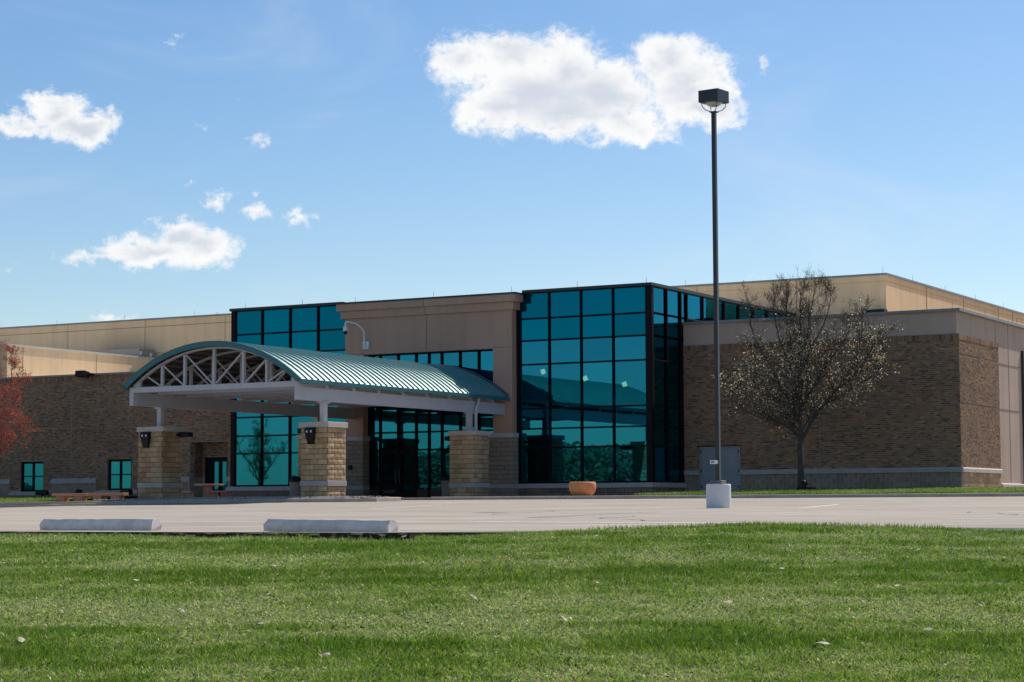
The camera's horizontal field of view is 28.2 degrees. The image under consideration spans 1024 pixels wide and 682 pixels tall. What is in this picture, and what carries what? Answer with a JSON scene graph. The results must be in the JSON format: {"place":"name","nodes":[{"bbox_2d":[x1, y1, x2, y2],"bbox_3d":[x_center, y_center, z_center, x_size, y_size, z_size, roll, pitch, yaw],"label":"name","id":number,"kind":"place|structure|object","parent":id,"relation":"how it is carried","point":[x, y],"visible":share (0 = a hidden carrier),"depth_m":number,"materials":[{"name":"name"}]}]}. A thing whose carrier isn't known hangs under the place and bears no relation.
{"place":"outdoors","nodes":[
{"label":"outdoors","id":0,"kind":"place"},
{"bbox_2d":[0,502,95,504],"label":"terrace","id":1,"kind":"structure","parent":0,"point":[16,503],"depth_m":89.14,"materials":[{"name":"concrete"}]},
{"bbox_2d":[2,500,96,501],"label":"grass","id":2,"kind":"structure","parent":0,"point":[53,501],"depth_m":91.86,"materials":[{"name":"green plant"}]},
{"bbox_2d":[1,496,130,501],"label":"grass strip","id":3,"kind":"object","parent":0,"point":[51,497],"depth_m":101.44,"materials":[{"name":"plant"}]},
{"bbox_2d":[0,335,43,457],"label":"red bud tree","id":4,"kind":"object","parent":3,"relation":"on","point":[4,441],"visible":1,"depth_m":97.95,"materials":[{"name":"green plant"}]},
{"bbox_2d":[35,490,48,496],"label":"ground floodlight","id":5,"kind":"object","parent":3,"relation":"on","point":[41,492],"visible":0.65,"depth_m":105.61,"materials":[{"name":"black metal"}]},
{"bbox_2d":[120,489,132,498],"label":"ground floodlight","id":6,"kind":"object","parent":3,"relation":"on","point":[129,491],"visible":0.68,"depth_m":102.89,"materials":[{"name":"black metal"}]},
{"bbox_2d":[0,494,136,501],"bbox_3d":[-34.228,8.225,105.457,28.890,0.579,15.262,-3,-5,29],"label":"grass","id":7,"kind":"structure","parent":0,"point":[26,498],"depth_m":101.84,"materials":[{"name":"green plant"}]},
{"bbox_2d":[0,531,414,540],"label":"dirt","id":8,"kind":"structure","parent":0,"point":[377,536],"depth_m":23.53,"materials":[{"name":"soil"}]},
{"bbox_2d":[401,497,430,499],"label":"pavement","id":9,"kind":"structure","parent":0,"point":[418,498],"depth_m":82.35,"materials":[{"name":"concrete"}]},
{"bbox_2d":[182,484,232,496],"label":"picnic table","id":10,"kind":"object","parent":9,"relation":"on","point":[208,492],"visible":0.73,"depth_m":88.27,"materials":[{"name":"wood"}]},
{"bbox_2d":[289,475,301,496],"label":"litter bin","id":11,"kind":"object","parent":9,"relation":"on","point":[294,486],"visible":0.78,"depth_m":90.97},
{"bbox_2d":[296,435,301,491],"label":"stone pillar","id":12,"kind":"structure","parent":9,"relation":"on","point":[298,437],"depth_m":92.25,"materials":[{"name":"stone"}]},
{"bbox_2d":[441,474,450,496],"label":"litter bin","id":13,"kind":"object","parent":9,"relation":"on","point":[445,488],"visible":0.62,"depth_m":91.18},
{"bbox_2d":[448,430,490,496],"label":"stone pillar","id":14,"kind":"structure","parent":9,"relation":"on","point":[469,463],"depth_m":88.11,"materials":[{"name":"beige stone"}]},
{"bbox_2d":[123,341,509,430],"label":"entrance canopy","id":15,"kind":"object","parent":14,"relation":"on","point":[222,372],"visible":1,"depth_m":83.00,"materials":[{"name":"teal metal"}]},
{"bbox_2d":[444,436,450,440],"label":"floodlight","id":16,"kind":"object","parent":14,"relation":"attached to","point":[446,438],"visible":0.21,"depth_m":89.37,"materials":[{"name":"black metal"}]},
{"bbox_2d":[569,482,595,495],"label":"planter","id":17,"kind":"object","parent":9,"relation":"on","point":[582,488],"visible":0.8,"depth_m":79.23,"materials":[{"name":"ceramic"}]},
{"bbox_2d":[0,496,1023,532],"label":"parking lot","id":18,"kind":"structure","parent":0,"point":[479,515],"depth_m":41.51,"materials":[{"name":"concrete"}]},
{"bbox_2d":[0,503,95,507],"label":"kerb","id":19,"kind":"structure","parent":18,"relation":"on","point":[44,505],"depth_m":88.66,"materials":[{"name":"concrete"}]},
{"bbox_2d":[0,344,154,488],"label":"tan block","id":20,"kind":"structure","parent":18,"relation":"on","point":[39,361],"depth_m":115.95,"materials":[{"name":"paint"}]},
{"bbox_2d":[90,348,154,357],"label":"rooftop unit","id":21,"kind":"object","parent":20,"relation":"on","point":[142,352],"visible":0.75,"depth_m":122.69,"materials":[{"name":"white metal"}]},
{"bbox_2d":[39,519,161,530],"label":"parking block","id":22,"kind":"structure","parent":18,"relation":"on","point":[106,524],"depth_m":25.81,"materials":[{"name":"concrete"}]},
{"bbox_2d":[0,371,231,501],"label":"brick wing","id":23,"kind":"structure","parent":18,"relation":"on","point":[85,436],"depth_m":107.77,"materials":[{"name":"brown brick"}]},
{"bbox_2d":[21,461,43,491],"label":"window","id":24,"kind":"structure","parent":23,"relation":"in","point":[32,475],"depth_m":109.80,"materials":[{"name":"teal glass"}]},
{"bbox_2d":[75,370,93,377],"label":"wall floodlight","id":25,"kind":"object","parent":23,"relation":"attached to","point":[81,373],"depth_m":107.72,"materials":[{"name":"black metal"}]},
{"bbox_2d":[108,459,131,489],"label":"window","id":26,"kind":"structure","parent":23,"relation":"in","point":[119,471],"depth_m":106.89,"materials":[{"name":"teal glass"}]},
{"bbox_2d":[205,457,227,496],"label":"door","id":27,"kind":"structure","parent":23,"relation":"in","point":[216,469],"depth_m":104.75,"materials":[{"name":"black glass"}]},
{"bbox_2d":[96,497,400,504],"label":"kerb","id":28,"kind":"structure","parent":18,"relation":"on","point":[381,499],"depth_m":77.29,"materials":[{"name":"concrete"}]},
{"bbox_2d":[263,519,397,532],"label":"parking block","id":29,"kind":"structure","parent":18,"relation":"on","point":[312,525],"depth_m":23.65,"materials":[{"name":"concrete"}]},
{"bbox_2d":[226,277,796,497],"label":"glass hall","id":30,"kind":"structure","parent":18,"relation":"on","point":[588,380],"depth_m":91.46,"materials":[{"name":"teal glass"}]},
{"bbox_2d":[343,321,369,348],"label":"security camera","id":31,"kind":"object","parent":30,"relation":"attached to","point":[366,344],"visible":1,"depth_m":95.07,"materials":[{"name":"white plastic"}]},
{"bbox_2d":[380,451,396,496],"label":"door","id":32,"kind":"structure","parent":30,"relation":"in","point":[388,459],"depth_m":94.70,"materials":[{"name":"black glass"}]},
{"bbox_2d":[398,451,414,497],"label":"door","id":33,"kind":"structure","parent":30,"relation":"in","point":[406,459],"depth_m":94.22,"materials":[{"name":"black glass"}]},
{"bbox_2d":[442,450,450,474],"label":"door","id":34,"kind":"structure","parent":30,"relation":"in","point":[446,454],"depth_m":93.21,"materials":[{"name":"black glass"}]},
{"bbox_2d":[0,273,1023,357],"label":"tan hall","id":35,"kind":"structure","parent":18,"relation":"on","point":[887,291],"depth_m":118.46,"materials":[{"name":"paint"}]},
{"bbox_2d":[617,522,666,522],"bbox_3d":[1.277,2.545,28.638,4.965,0.008,0.130,-4,-6,38],"label":"painted line","id":36,"kind":"object","parent":18,"relation":"on","point":[641,522],"visible":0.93,"depth_m":28.23,"materials":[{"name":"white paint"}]},
{"bbox_2d":[698,88,730,507],"bbox_3d":[5.018,-0.958,50.154,0.613,10.600,0.613,-3,-5,29],"label":"street lamp","id":37,"kind":"object","parent":18,"relation":"on","point":[718,492],"visible":0.93,"depth_m":50.10,"materials":[{"name":"black metal"}]},
{"bbox_2d":[431,493,1023,499],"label":"kerb","id":38,"kind":"structure","parent":18,"relation":"on","point":[747,496],"depth_m":75.05,"materials":[{"name":"concrete"}]},
{"bbox_2d":[702,512,803,512],"bbox_3d":[3.076,3.371,40.097,6.053,0.008,0.120,-4,-6,37],"label":"painted line","id":39,"kind":"object","parent":18,"relation":"on","point":[752,512],"visible":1,"depth_m":38.98,"materials":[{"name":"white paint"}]},
{"bbox_2d":[682,302,1023,494],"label":"brick wing","id":40,"kind":"structure","parent":18,"relation":"on","point":[945,409],"depth_m":87.72,"materials":[{"name":"brown brick"}]},
{"bbox_2d":[697,445,740,494],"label":"door","id":41,"kind":"structure","parent":40,"relation":"in","point":[730,454],"depth_m":90.01,"materials":[{"name":"grey paint"}]},
{"bbox_2d":[865,309,887,312],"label":"rooftop box","id":42,"kind":"object","parent":40,"relation":"on","point":[878,310],"visible":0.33,"depth_m":100.45,"materials":[{"name":"grey metal"}]},
{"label":"gravel bed","id":43,"kind":"structure","parent":18,"relation":"on","visible":0},
{"bbox_2d":[137,426,183,498],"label":"stone pillar","id":44,"kind":"structure","parent":43,"relation":"on","point":[159,466],"depth_m":82.33,"materials":[{"name":"beige stone"}]},
{"bbox_2d":[140,432,150,447],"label":"wall light","id":45,"kind":"object","parent":44,"relation":"attached to","point":[145,438],"visible":1,"depth_m":82.29,"materials":[{"name":"black plastic"}]},
{"bbox_2d":[176,432,192,437],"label":"floodlight","id":46,"kind":"object","parent":44,"relation":"attached to","point":[185,434],"visible":1,"depth_m":82.44,"materials":[{"name":"black metal"}]},
{"bbox_2d":[94,495,403,501],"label":"gravel","id":47,"kind":"structure","parent":43,"relation":"on","point":[244,497],"depth_m":78.28,"materials":[{"name":"grey gravel"}]},
{"bbox_2d":[299,422,347,496],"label":"stone pillar","id":48,"kind":"structure","parent":43,"relation":"on","point":[323,465],"depth_m":78.43,"materials":[{"name":"beige stone"}]},
{"bbox_2d":[304,427,315,443],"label":"wall light","id":49,"kind":"object","parent":48,"relation":"attached to","point":[310,432],"visible":1,"depth_m":78.36,"materials":[{"name":"black plastic"}]},
{"bbox_2d":[0,520,1023,681],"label":"lawn","id":50,"kind":"structure","parent":0,"point":[591,617],"depth_m":15.74,"materials":[{"name":"plant"}]},
{"bbox_2d":[0,0,1023,326],"label":"sky","id":51,"kind":"structure","parent":0,"point":[159,158],"materials":[{"name":"blue"}]},
{"bbox_2d":[27,528,1023,537],"bbox_3d":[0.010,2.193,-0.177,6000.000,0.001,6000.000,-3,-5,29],"label":"ground","id":52,"kind":"structure","parent":0,"point":[436,534],"depth_m":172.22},
{"bbox_2d":[635,486,1023,494],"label":"grass","id":53,"kind":"structure","parent":0,"point":[988,489],"depth_m":76.00,"materials":[{"name":"green plant"}]},
{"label":"grass strip","id":54,"kind":"structure","parent":0,"visible":0},
{"bbox_2d":[797,480,815,490],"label":"spotlight","id":55,"kind":"object","parent":54,"relation":"on","point":[804,483],"visible":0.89,"depth_m":81.89,"materials":[{"name":"black metal"}]},
{"bbox_2d":[711,264,906,487],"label":"blossom tree","id":56,"kind":"object","parent":54,"relation":"on","point":[794,397],"visible":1,"depth_m":82.67,"materials":[{"name":"brown plant"}]},
{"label":"grass strip","id":57,"kind":"structure","parent":0,"visible":0},
{"bbox_2d":[52,493,87,501],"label":"bench","id":58,"kind":"object","parent":57,"relation":"on","point":[60,497],"visible":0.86,"depth_m":91.09,"materials":[{"name":"brown wood"}]},
{"bbox_2d":[88,493,128,500],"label":"bench","id":59,"kind":"object","parent":57,"relation":"on","point":[96,496],"visible":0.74,"depth_m":90.10,"materials":[{"name":"brown wood"}]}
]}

